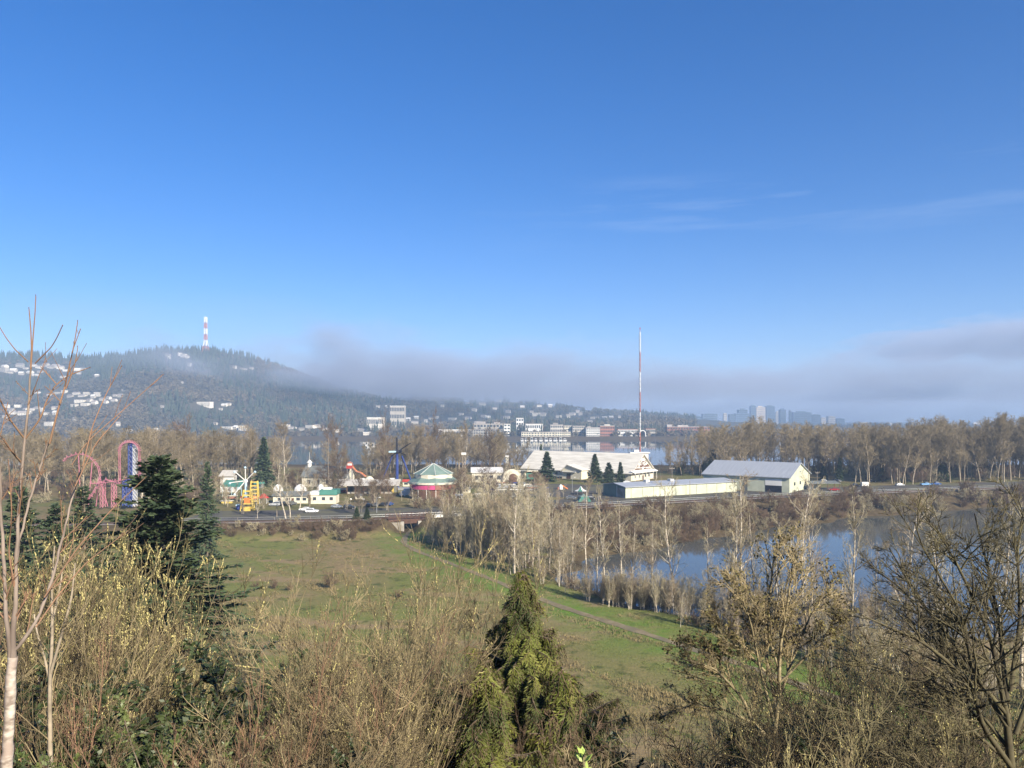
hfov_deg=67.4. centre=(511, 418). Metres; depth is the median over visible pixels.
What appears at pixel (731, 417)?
city tower
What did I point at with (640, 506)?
bare shrub
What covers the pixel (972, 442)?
tall bare tree
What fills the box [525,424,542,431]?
apartment block
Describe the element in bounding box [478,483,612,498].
service yard
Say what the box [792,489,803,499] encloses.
bare shrub
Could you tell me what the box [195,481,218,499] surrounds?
wood shrub
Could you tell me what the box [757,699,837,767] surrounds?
willow whips
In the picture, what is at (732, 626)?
bare shrub
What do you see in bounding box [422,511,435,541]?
young tree
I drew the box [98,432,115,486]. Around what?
bare tree
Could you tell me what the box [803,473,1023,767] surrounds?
dark tree
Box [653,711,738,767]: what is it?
bramble
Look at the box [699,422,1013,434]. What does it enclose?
flat wood
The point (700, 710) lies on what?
bramble
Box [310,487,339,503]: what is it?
ticket office
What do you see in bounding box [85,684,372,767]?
ivy bush
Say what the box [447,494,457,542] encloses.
bare tree
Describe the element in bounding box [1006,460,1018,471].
shrub
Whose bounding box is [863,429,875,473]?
tall bare tree
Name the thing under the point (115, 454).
bare tree
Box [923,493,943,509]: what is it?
bare shrub
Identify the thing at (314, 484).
park tree
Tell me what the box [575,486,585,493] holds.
striped tent
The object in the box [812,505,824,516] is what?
bare shrub
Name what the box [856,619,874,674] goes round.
young tree
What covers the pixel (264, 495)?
yard tree
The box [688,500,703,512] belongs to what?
bare shrub
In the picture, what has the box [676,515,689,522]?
bare shrub
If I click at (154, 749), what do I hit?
bush
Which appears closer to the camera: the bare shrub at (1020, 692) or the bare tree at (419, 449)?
the bare shrub at (1020, 692)
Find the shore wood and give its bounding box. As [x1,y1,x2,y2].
[0,428,732,436]
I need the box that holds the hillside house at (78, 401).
[74,400,85,402]
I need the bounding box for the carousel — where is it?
[407,463,456,498]
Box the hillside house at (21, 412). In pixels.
[17,411,26,414]
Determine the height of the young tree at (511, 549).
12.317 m
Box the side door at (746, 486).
[743,476,747,490]
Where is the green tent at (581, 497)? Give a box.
[576,494,590,501]
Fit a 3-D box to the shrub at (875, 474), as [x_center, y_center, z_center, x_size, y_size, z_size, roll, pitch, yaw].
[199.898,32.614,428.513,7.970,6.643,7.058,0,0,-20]
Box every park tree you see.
[214,474,231,503]
[309,472,319,490]
[312,458,331,486]
[321,465,335,483]
[323,461,353,488]
[325,476,336,487]
[330,471,343,486]
[367,480,379,498]
[373,468,388,490]
[375,466,387,478]
[375,470,390,497]
[449,463,471,499]
[455,466,470,493]
[474,463,491,481]
[475,465,499,497]
[497,462,510,482]
[526,469,539,489]
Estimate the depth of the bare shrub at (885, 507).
322.43 m
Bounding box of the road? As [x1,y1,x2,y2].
[183,481,1023,520]
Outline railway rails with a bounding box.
[32,487,1007,524]
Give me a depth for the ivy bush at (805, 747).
14.12 m
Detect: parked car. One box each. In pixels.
[269,501,279,505]
[305,508,318,512]
[331,504,342,507]
[343,504,355,508]
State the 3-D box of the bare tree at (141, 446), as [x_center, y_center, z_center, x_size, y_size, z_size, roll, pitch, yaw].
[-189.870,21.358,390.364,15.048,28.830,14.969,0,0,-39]
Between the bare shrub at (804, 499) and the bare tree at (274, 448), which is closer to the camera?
the bare shrub at (804, 499)
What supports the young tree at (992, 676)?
on the ground at (282, 545)
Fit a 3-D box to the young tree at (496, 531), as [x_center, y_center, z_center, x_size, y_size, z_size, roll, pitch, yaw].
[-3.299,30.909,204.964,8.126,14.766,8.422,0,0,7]
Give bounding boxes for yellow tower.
[240,490,254,510]
[249,481,258,503]
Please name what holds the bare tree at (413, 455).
on the ground at (282, 545)
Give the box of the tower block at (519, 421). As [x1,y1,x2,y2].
[516,418,523,429]
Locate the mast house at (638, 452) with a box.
[629,450,649,456]
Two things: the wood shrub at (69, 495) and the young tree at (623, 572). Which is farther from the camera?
the wood shrub at (69, 495)
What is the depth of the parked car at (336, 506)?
302.56 m
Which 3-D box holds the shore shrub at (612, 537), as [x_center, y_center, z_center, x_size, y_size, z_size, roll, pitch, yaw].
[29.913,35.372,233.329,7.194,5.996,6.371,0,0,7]
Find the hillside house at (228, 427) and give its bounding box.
[221,426,232,429]
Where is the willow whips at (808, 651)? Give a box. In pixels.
[741,622,910,764]
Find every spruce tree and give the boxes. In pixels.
[539,451,556,481]
[587,454,603,482]
[601,462,616,482]
[615,462,625,482]
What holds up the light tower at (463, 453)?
on the ground at (282, 545)
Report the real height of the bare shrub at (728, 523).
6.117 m
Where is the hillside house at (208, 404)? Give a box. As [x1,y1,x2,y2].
[197,402,212,407]
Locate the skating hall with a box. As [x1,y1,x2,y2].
[520,450,657,480]
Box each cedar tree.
[421,569,634,767]
[427,660,547,767]
[520,666,617,767]
[712,721,749,767]
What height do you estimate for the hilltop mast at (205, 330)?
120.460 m
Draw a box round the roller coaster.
[63,440,141,507]
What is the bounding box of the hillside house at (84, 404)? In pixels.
[80,403,90,405]
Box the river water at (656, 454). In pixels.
[0,440,1018,465]
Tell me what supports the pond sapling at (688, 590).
on the ground at (282, 545)
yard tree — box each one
[222,486,227,504]
[239,497,245,513]
[260,490,266,508]
[305,491,312,504]
[344,496,348,508]
[426,484,431,503]
[596,480,602,499]
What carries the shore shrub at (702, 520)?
on the ground at (282, 545)
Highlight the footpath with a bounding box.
[401,529,1022,752]
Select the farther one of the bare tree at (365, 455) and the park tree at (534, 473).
the bare tree at (365, 455)
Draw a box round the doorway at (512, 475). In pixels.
[510,474,516,481]
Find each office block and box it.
[468,429,502,435]
[474,422,502,428]
[504,424,509,435]
[599,424,613,435]
[665,425,709,435]
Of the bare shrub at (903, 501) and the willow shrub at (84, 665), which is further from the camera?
the bare shrub at (903, 501)
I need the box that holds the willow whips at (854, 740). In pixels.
[803,669,908,767]
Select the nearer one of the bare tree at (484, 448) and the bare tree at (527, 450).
the bare tree at (484, 448)
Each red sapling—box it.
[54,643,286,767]
[208,593,498,767]
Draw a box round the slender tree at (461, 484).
[459,478,472,508]
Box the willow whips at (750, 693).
[715,612,812,767]
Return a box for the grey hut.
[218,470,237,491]
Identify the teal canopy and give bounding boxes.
[221,480,243,495]
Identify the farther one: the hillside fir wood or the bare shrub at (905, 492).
the hillside fir wood
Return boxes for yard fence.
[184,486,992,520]
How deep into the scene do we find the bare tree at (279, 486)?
272.30 m
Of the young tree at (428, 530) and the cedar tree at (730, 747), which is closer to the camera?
the cedar tree at (730, 747)
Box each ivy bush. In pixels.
[0,625,342,756]
[0,636,273,762]
[0,687,258,767]
[0,715,241,767]
[1,646,373,753]
[13,631,443,767]
[16,622,339,757]
[60,683,304,767]
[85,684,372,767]
[189,711,323,767]
[327,732,427,767]
[527,711,644,767]
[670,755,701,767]
[783,715,862,767]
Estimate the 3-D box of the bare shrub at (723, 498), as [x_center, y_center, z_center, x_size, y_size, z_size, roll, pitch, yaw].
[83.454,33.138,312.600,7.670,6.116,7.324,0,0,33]
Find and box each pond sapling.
[579,563,598,600]
[581,577,594,601]
[596,578,605,602]
[604,572,615,602]
[614,586,621,606]
[615,572,627,607]
[619,578,628,606]
[621,569,638,608]
[623,570,632,608]
[626,573,640,608]
[634,576,652,609]
[636,578,647,604]
[637,565,646,593]
[638,569,659,609]
[640,586,653,609]
[641,566,651,609]
[649,569,663,608]
[652,567,665,610]
[660,577,671,611]
[663,579,672,613]
[666,572,687,614]
[684,576,693,612]
[690,575,698,613]
[691,593,700,613]
[695,584,710,610]
[697,578,716,607]
[716,580,723,610]
[809,589,827,617]
[817,585,842,625]
[832,585,849,616]
[854,583,877,626]
[855,590,870,626]
[858,595,872,621]
[864,600,881,627]
[880,590,898,623]
[887,591,900,623]
[892,592,913,630]
[899,597,915,628]
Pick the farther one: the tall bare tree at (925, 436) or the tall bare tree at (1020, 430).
the tall bare tree at (1020, 430)
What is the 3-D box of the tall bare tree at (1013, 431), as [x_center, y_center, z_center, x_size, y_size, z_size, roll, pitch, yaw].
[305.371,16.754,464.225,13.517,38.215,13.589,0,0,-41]
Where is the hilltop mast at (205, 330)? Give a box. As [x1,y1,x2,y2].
[202,317,208,350]
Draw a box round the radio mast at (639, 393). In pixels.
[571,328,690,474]
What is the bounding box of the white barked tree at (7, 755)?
[0,294,163,767]
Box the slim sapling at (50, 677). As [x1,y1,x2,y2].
[1,528,102,767]
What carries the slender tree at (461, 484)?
on the ground at (282, 545)
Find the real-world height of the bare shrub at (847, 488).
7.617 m
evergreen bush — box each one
[15,691,283,767]
[104,711,221,766]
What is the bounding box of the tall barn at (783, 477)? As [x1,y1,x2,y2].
[701,460,811,492]
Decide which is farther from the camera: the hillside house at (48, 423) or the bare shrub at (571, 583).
the hillside house at (48, 423)
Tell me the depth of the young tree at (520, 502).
227.37 m
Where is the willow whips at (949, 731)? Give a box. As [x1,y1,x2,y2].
[880,686,983,767]
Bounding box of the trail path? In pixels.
[437,489,987,517]
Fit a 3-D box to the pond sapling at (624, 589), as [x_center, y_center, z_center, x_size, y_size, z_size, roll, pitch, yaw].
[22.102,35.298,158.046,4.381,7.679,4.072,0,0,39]
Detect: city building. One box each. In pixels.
[820,417,825,423]
[835,418,844,423]
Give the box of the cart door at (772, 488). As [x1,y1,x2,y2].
[765,485,781,492]
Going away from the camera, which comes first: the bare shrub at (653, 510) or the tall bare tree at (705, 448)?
the bare shrub at (653, 510)
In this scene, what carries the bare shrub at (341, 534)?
on the ground at (282, 545)
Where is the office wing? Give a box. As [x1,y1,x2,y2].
[272,491,310,502]
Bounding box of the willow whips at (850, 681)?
[775,634,909,767]
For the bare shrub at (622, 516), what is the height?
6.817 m
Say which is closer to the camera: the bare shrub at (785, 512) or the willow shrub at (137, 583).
the willow shrub at (137, 583)
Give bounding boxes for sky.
[0,0,1023,420]
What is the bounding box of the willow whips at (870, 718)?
[839,639,958,767]
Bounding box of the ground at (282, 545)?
[0,421,1023,767]
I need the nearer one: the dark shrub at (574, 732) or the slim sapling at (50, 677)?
the slim sapling at (50, 677)
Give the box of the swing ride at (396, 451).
[384,437,410,489]
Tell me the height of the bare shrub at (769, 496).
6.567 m
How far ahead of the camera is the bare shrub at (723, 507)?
289.18 m
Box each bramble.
[28,711,164,767]
[62,734,251,767]
[176,728,298,767]
[184,726,435,767]
[187,693,360,767]
[193,724,342,767]
[223,673,578,767]
[229,718,404,767]
[235,673,413,767]
[329,714,426,767]
[548,731,687,767]
[570,733,693,767]
[594,716,682,767]
[614,699,778,767]
[623,693,777,767]
[631,707,727,767]
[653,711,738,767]
[708,740,868,767]
[736,732,859,767]
[790,706,1000,767]
[813,742,944,767]
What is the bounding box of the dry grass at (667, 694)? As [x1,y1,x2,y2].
[20,536,877,746]
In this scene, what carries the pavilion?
on the ground at (282, 545)
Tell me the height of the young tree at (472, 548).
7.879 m
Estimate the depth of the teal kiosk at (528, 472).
446.85 m
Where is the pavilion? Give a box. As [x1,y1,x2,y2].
[337,479,401,494]
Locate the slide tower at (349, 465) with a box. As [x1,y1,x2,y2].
[346,461,365,478]
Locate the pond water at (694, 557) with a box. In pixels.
[555,507,1023,638]
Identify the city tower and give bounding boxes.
[701,413,717,419]
[723,413,726,420]
[728,414,735,421]
[734,413,748,422]
[737,408,747,412]
[749,405,755,422]
[756,406,764,423]
[764,405,774,423]
[775,411,777,423]
[778,408,785,424]
[791,411,811,424]
[812,414,819,424]
[826,416,834,424]
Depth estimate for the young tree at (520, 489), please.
239.54 m
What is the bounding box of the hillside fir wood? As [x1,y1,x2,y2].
[0,343,695,435]
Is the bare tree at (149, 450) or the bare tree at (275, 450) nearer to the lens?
the bare tree at (149, 450)
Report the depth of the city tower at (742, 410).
4140.00 m
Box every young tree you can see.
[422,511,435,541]
[424,497,438,536]
[427,515,439,542]
[431,520,439,541]
[436,493,457,532]
[436,508,456,545]
[440,518,449,541]
[441,485,459,541]
[446,525,462,553]
[449,512,472,554]
[454,505,474,551]
[455,493,471,537]
[460,483,490,552]
[460,492,480,539]
[464,500,475,545]
[466,531,478,557]
[470,505,487,554]
[472,505,488,557]
[473,491,486,540]
[479,474,498,506]
[479,495,498,556]
[482,494,508,559]
[482,496,494,554]
[487,508,507,558]
[488,491,521,559]
[491,525,502,561]
[492,505,503,559]
[493,482,506,544]
[499,487,520,518]
[500,528,526,573]
[502,514,516,558]
[504,506,526,558]
[506,534,525,570]
[508,490,550,568]
[509,531,531,570]
[512,480,527,529]
[513,476,527,512]
[519,481,535,521]
[523,521,542,562]
[524,490,539,545]
[527,504,548,535]
[531,477,546,522]
[532,495,552,545]
[532,526,548,566]
[534,553,548,583]
[535,475,565,533]
[539,482,557,545]
[539,560,549,582]
[543,533,572,584]
[548,516,560,555]
[551,513,578,578]
[551,528,566,561]
[552,541,568,586]
[556,515,569,547]
[560,513,570,556]
[560,513,586,561]
[562,570,569,591]
[567,557,579,579]
[571,569,578,586]
[580,570,589,600]
[598,573,609,604]
[605,573,616,606]
[605,575,620,605]
[611,579,622,606]
[612,564,632,606]
[612,568,624,606]
[624,586,630,609]
[627,579,634,608]
[638,585,648,609]
[649,580,667,611]
[657,570,666,593]
[661,572,680,614]
[675,589,689,626]
[675,589,692,623]
[676,575,700,615]
[684,573,700,615]
[699,587,710,610]
[699,598,711,629]
[713,592,720,613]
[714,580,735,623]
[723,598,732,622]
[729,608,742,637]
[782,619,801,656]
[790,586,802,628]
[791,583,815,625]
[796,608,816,660]
[797,594,811,639]
[803,595,828,644]
[808,601,843,657]
[820,637,832,664]
[836,611,862,657]
[843,595,870,638]
[849,617,865,669]
[851,633,863,669]
[855,615,882,671]
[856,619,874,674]
[862,611,892,674]
[884,609,910,680]
[888,640,909,675]
[892,618,914,668]
[917,626,947,669]
[962,633,989,666]
[985,640,1007,714]
[986,675,999,698]
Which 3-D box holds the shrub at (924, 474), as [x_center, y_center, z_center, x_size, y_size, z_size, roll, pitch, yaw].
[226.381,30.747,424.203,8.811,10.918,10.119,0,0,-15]
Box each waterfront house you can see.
[521,432,530,436]
[531,432,542,436]
[543,432,554,436]
[555,432,563,436]
[564,432,569,436]
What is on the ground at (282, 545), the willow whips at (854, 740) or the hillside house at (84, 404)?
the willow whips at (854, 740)
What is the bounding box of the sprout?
[575,746,592,767]
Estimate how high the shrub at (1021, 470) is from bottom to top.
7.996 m
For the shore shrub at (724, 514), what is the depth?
274.64 m
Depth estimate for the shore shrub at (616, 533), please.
232.80 m
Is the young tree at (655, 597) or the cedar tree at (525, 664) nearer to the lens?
the cedar tree at (525, 664)
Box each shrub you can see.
[0,479,170,712]
[0,482,109,722]
[0,487,153,713]
[0,535,240,750]
[0,543,162,747]
[0,573,203,767]
[0,599,238,759]
[0,611,120,767]
[0,624,132,767]
[1,493,229,724]
[2,477,23,497]
[2,479,13,496]
[7,470,19,485]
[16,483,218,719]
[29,483,38,493]
[31,617,248,737]
[33,490,51,502]
[37,484,46,493]
[38,477,50,486]
[39,577,242,742]
[44,534,292,710]
[53,568,255,743]
[54,514,190,737]
[56,482,64,491]
[57,485,74,499]
[60,465,76,479]
[66,486,79,502]
[73,479,96,491]
[83,484,101,502]
[91,469,106,483]
[99,574,220,720]
[100,472,112,484]
[101,491,113,502]
[104,486,114,494]
[110,472,127,483]
[112,484,121,494]
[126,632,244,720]
[158,652,397,767]
[177,480,197,495]
[180,477,197,494]
[180,488,197,499]
[180,552,472,767]
[195,476,203,487]
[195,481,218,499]
[196,488,205,498]
[205,487,222,501]
[212,471,219,482]
[225,528,236,536]
[226,468,247,479]
[229,501,515,767]
[241,608,372,766]
[244,522,258,531]
[246,633,461,767]
[253,664,344,766]
[269,580,277,588]
[272,466,281,476]
[276,473,289,482]
[280,525,291,532]
[285,583,292,590]
[286,470,294,481]
[287,475,299,488]
[287,514,301,527]
[297,534,307,540]
[299,521,307,528]
[309,526,325,538]
[312,516,326,529]
[321,527,329,535]
[321,570,339,587]
[329,522,337,530]
[330,520,343,533]
[335,527,349,540]
[338,529,355,540]
[340,559,516,767]
[343,517,357,525]
[343,524,358,534]
[347,529,357,539]
[352,507,359,518]
[354,527,568,762]
[362,522,370,532]
[363,507,370,519]
[374,518,384,525]
[411,498,425,507]
[417,499,429,508]
[426,653,558,766]
[431,496,437,505]
[469,475,481,485]
[505,475,514,484]
[506,703,628,767]
[518,557,534,568]
[547,509,563,526]
[552,502,570,510]
[557,509,568,526]
[564,501,577,513]
[564,509,582,526]
[565,577,576,587]
[571,504,594,524]
[575,578,584,591]
[579,513,601,527]
[581,528,595,546]
[597,498,612,511]
[597,511,611,523]
[598,523,615,543]
[601,512,616,527]
[602,527,621,544]
[603,526,626,542]
[604,506,617,520]
[605,519,617,528]
[611,509,630,523]
[612,505,631,521]
[615,541,627,551]
[621,523,631,537]
[621,534,643,552]
[626,508,645,520]
[627,512,643,525]
[631,507,646,520]
[632,498,656,509]
[634,523,645,536]
[636,508,646,518]
[636,525,647,536]
[640,495,655,508]
[640,519,661,533]
[642,534,655,545]
[643,505,659,521]
[643,506,659,522]
[645,514,658,525]
[645,527,661,546]
[654,496,664,503]
[654,505,677,518]
[659,527,674,542]
[660,520,675,536]
[662,508,675,518]
[671,460,688,472]
[673,528,684,539]
[674,461,687,472]
[675,529,688,543]
[676,507,687,518]
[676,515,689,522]
[677,522,694,535]
[680,502,698,515]
[686,509,699,519]
[687,611,705,626]
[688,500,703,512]
[690,505,707,521]
[691,512,704,529]
[694,617,705,626]
[695,514,709,530]
[695,516,714,526]
[702,523,713,535]
[703,501,719,517]
[704,494,718,504]
[706,509,720,521]
[709,509,725,520]
[712,492,726,504]
[716,491,736,503]
[716,510,729,523]
[718,504,730,516]
[719,502,731,513]
[719,515,735,530]
[726,618,737,635]
[727,499,751,510]
[738,494,755,504]
[741,629,748,639]
[743,511,757,521]
[746,520,757,531]
[751,504,769,520]
[752,513,770,525]
[753,517,769,529]
[757,489,775,503]
[766,493,785,511]
[768,500,780,512]
[773,509,783,518]
[774,507,787,519]
[775,514,791,526]
[779,497,790,507]
[785,509,797,519]
[786,492,799,509]
[789,507,799,518]
[791,506,801,519]
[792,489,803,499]
[801,494,815,507]
[803,488,819,500]
[809,460,821,471]
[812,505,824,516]
[812,506,828,519]
[819,463,835,473]
[819,490,834,502]
[821,508,830,519]
[829,497,843,516]
[831,459,846,469]
[831,500,850,511]
[832,494,844,501]
[837,487,851,499]
[839,509,847,517]
[840,483,858,497]
[840,500,853,511]
[844,464,855,475]
[851,491,864,505]
[856,467,871,481]
[856,494,874,512]
[861,483,872,495]
[862,462,883,477]
[865,473,878,481]
[868,486,880,496]
[872,495,893,509]
[876,495,899,509]
[877,467,890,480]
[879,492,895,503]
[884,466,906,482]
[886,501,898,512]
[894,499,914,514]
[898,488,910,495]
[907,470,923,482]
[914,464,931,482]
[923,468,946,482]
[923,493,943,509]
[924,483,940,491]
[928,486,948,499]
[943,488,955,496]
[956,479,979,489]
[957,487,968,499]
[958,480,974,493]
[959,498,970,508]
[962,490,985,503]
[966,490,977,504]
[971,467,984,479]
[978,496,987,505]
[979,467,988,479]
[979,490,995,503]
[980,470,997,480]
[993,489,999,497]
[995,491,1011,504]
[1000,465,1015,479]
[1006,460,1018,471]
[1008,483,1021,491]
[1012,683,1023,705]
[1016,464,1023,475]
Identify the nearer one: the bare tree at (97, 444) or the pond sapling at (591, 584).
the pond sapling at (591, 584)
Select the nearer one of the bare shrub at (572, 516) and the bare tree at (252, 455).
the bare shrub at (572, 516)
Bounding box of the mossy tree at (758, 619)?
[644,521,862,761]
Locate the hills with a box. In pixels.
[0,351,853,435]
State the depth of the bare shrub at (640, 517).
268.40 m
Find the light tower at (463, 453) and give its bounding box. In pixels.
[461,452,465,476]
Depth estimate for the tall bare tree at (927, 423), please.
438.48 m
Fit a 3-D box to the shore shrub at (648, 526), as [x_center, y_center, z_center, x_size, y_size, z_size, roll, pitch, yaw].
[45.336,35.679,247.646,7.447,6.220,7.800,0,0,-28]
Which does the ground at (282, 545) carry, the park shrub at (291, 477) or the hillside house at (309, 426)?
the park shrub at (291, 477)
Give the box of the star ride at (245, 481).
[229,466,255,497]
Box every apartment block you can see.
[367,417,384,429]
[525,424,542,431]
[550,423,562,431]
[563,425,571,431]
[572,426,584,435]
[585,426,599,435]
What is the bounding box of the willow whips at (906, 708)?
[850,646,955,767]
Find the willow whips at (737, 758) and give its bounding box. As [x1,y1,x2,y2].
[694,668,795,767]
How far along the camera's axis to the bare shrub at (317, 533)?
240.17 m
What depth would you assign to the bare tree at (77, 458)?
359.32 m
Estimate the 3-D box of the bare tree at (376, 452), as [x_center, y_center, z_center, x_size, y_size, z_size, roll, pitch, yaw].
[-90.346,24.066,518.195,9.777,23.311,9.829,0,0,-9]
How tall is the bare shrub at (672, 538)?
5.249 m
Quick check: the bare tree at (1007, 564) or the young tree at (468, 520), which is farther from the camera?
the young tree at (468, 520)
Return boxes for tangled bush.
[649,655,880,767]
[677,687,773,767]
[682,684,760,767]
[704,648,890,767]
[716,649,991,767]
[721,639,842,757]
[729,599,987,765]
[742,645,988,767]
[781,620,1023,767]
[810,607,958,767]
[837,626,1023,767]
[912,641,1023,767]
[937,691,1022,767]
[969,620,1023,767]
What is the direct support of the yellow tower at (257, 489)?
on the ground at (282, 545)
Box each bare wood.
[0,356,697,435]
[0,427,526,475]
[661,417,1022,477]
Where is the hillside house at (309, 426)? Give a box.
[305,425,316,427]
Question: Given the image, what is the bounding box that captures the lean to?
[809,481,840,489]
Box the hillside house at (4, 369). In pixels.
[0,367,8,372]
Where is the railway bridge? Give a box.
[385,512,431,530]
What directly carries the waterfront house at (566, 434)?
on the ground at (282, 545)
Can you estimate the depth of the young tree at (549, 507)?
222.45 m
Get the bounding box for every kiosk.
[222,495,237,498]
[517,470,537,478]
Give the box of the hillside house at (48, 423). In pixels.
[44,422,53,425]
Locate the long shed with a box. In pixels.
[603,477,737,497]
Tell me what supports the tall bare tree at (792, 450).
on the ground at (282, 545)
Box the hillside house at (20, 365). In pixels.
[15,363,24,367]
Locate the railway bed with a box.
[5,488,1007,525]
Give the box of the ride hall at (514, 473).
[471,467,520,481]
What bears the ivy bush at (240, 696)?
on the ground at (282, 545)
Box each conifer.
[251,437,276,486]
[676,465,683,475]
[698,461,708,475]
[707,450,715,465]
[818,465,829,480]
[835,457,843,480]
[876,468,888,481]
[928,463,952,481]
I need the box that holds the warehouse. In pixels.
[439,429,467,435]
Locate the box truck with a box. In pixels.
[399,488,414,496]
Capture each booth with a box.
[254,482,264,487]
[402,479,409,485]
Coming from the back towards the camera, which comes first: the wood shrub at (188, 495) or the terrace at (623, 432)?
the terrace at (623, 432)
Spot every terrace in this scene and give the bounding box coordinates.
[616,429,637,435]
[644,429,654,435]
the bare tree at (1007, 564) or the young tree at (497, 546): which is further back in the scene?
the young tree at (497, 546)
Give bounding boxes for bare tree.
[0,434,12,475]
[3,432,15,472]
[5,434,21,471]
[8,436,20,468]
[16,428,34,476]
[16,436,37,478]
[19,429,37,478]
[21,433,40,478]
[28,426,46,476]
[30,435,61,491]
[31,432,55,487]
[34,435,61,493]
[36,428,50,472]
[43,432,61,481]
[49,431,59,482]
[50,439,66,485]
[51,436,71,482]
[53,438,71,487]
[64,430,97,492]
[67,429,97,485]
[68,436,88,482]
[71,426,99,483]
[78,429,117,495]
[87,431,115,495]
[91,429,117,458]
[93,429,111,462]
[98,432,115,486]
[104,435,120,485]
[105,428,129,488]
[107,425,133,496]
[122,430,139,464]
[122,441,169,497]
[125,436,147,495]
[133,429,150,457]
[133,433,146,468]
[136,429,152,473]
[136,429,162,498]
[139,427,161,456]
[144,425,163,468]
[157,432,165,454]
[159,436,172,458]
[163,425,183,460]
[163,435,181,466]
[168,429,187,480]
[168,438,183,481]
[171,412,207,478]
[174,434,205,495]
[177,435,204,481]
[193,436,208,472]
[197,436,207,463]
[200,428,226,476]
[200,430,212,463]
[201,430,218,465]
[207,434,225,471]
[216,426,235,467]
[218,429,241,468]
[228,434,243,469]
[238,422,259,477]
[239,429,260,484]
[239,437,246,476]
[240,435,256,479]
[251,489,262,517]
[265,459,295,518]
[267,435,281,473]
[268,438,281,467]
[269,419,297,474]
[269,443,276,465]
[279,474,294,517]
[297,467,311,508]
[315,413,351,486]
[326,450,336,465]
[349,469,370,513]
[359,439,374,475]
[361,444,371,471]
[367,477,379,509]
[373,406,392,475]
[373,438,380,468]
[374,436,389,469]
[380,472,397,511]
[387,440,399,474]
[391,436,396,467]
[397,427,411,477]
[399,436,409,469]
[402,426,427,475]
[405,428,414,472]
[408,422,427,471]
[412,433,428,468]
[417,436,435,464]
[421,406,444,463]
[436,484,455,528]
[437,438,451,467]
[438,428,451,454]
[438,432,448,462]
[441,429,454,467]
[445,429,453,466]
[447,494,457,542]
[448,426,465,467]
[448,434,457,471]
[450,433,458,468]
[453,432,463,468]
[456,421,476,477]
[459,472,476,542]
[474,417,504,466]
[477,477,489,502]
[480,441,488,464]
[484,485,501,558]
[488,438,498,464]
[491,428,503,466]
[493,437,506,466]
[497,433,507,465]
[499,462,530,572]
[504,438,514,463]
[518,449,526,462]
[519,482,538,561]
[524,437,531,458]
[524,501,546,569]
[542,488,562,570]
[553,511,568,585]
[565,506,583,579]
[572,476,599,575]
[589,514,606,591]
[591,488,621,574]
[610,500,635,573]
[619,519,645,573]
[636,521,659,574]
[641,475,685,613]
[657,461,664,470]
[680,436,688,459]
[684,446,689,468]
[695,424,707,461]
[700,436,708,460]
[700,524,720,609]
[711,470,758,616]
[714,477,762,612]
[717,427,735,459]
[730,428,746,460]
[730,430,741,459]
[735,421,755,460]
[740,418,753,458]
[743,422,758,460]
[744,507,771,598]
[746,416,758,458]
[752,423,769,460]
[754,415,764,460]
[755,511,790,630]
[764,418,777,459]
[777,470,825,622]
[786,436,797,461]
[791,421,801,462]
[794,428,802,459]
[796,429,815,466]
[796,500,833,612]
[800,426,814,468]
[801,420,818,456]
[809,425,816,459]
[825,426,840,474]
[828,429,837,471]
[832,485,881,643]
[833,428,843,455]
[836,434,845,467]
[844,439,853,473]
[846,424,864,481]
[848,430,868,482]
[849,436,863,469]
[852,422,886,483]
[852,436,874,481]
[859,535,898,664]
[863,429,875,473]
[864,422,879,476]
[864,425,883,461]
[868,432,883,473]
[872,442,883,469]
[875,431,888,467]
[877,422,888,451]
[879,425,890,470]
[880,431,900,483]
[882,436,900,482]
[885,436,896,481]
[885,488,942,661]
[886,427,904,482]
[889,422,901,451]
[890,434,906,482]
[891,426,921,483]
[895,426,905,477]
[895,440,909,482]
[897,439,909,483]
[901,422,922,480]
[905,423,921,464]
[906,431,928,483]
[907,547,945,661]
[913,419,921,456]
[914,425,930,481]
[916,491,975,678]
[920,418,939,475]
[920,430,938,482]
[920,431,939,474]
[922,424,933,470]
[928,414,947,470]
[932,429,946,481]
[934,422,961,482]
[935,412,957,469]
[936,418,952,462]
[938,423,954,478]
[948,419,965,482]
[951,419,963,470]
[956,431,969,475]
[957,420,970,447]
[959,433,973,480]
[962,426,988,481]
[963,427,978,479]
[964,430,975,479]
[967,481,1023,685]
[970,422,990,479]
[970,429,989,462]
[975,431,990,477]
[978,417,998,476]
[981,418,991,474]
[984,420,1007,480]
[988,415,1013,481]
[993,412,1013,481]
[993,412,1023,480]
[995,419,1013,478]
[998,428,1019,468]
[1005,504,1023,689]
[1008,424,1023,476]
[1009,415,1019,470]
[1013,416,1023,472]
[1013,424,1023,477]
[1014,419,1023,459]
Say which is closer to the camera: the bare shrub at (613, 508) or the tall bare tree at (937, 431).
the bare shrub at (613, 508)
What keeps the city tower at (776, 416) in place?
on the ground at (282, 545)
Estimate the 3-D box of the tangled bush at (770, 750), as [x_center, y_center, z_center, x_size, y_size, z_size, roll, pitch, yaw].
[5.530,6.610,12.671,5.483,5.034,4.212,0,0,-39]
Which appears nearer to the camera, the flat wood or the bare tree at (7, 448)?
the bare tree at (7, 448)
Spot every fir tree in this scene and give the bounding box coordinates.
[0,485,71,658]
[5,502,92,653]
[42,485,116,644]
[54,454,288,738]
[188,461,224,573]
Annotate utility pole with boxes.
[328,438,328,482]
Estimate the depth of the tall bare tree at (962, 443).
430.78 m
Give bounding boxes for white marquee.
[294,484,306,490]
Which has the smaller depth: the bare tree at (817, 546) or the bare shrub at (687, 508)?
the bare tree at (817, 546)
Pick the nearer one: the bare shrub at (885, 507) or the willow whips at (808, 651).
the willow whips at (808, 651)
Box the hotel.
[390,406,405,427]

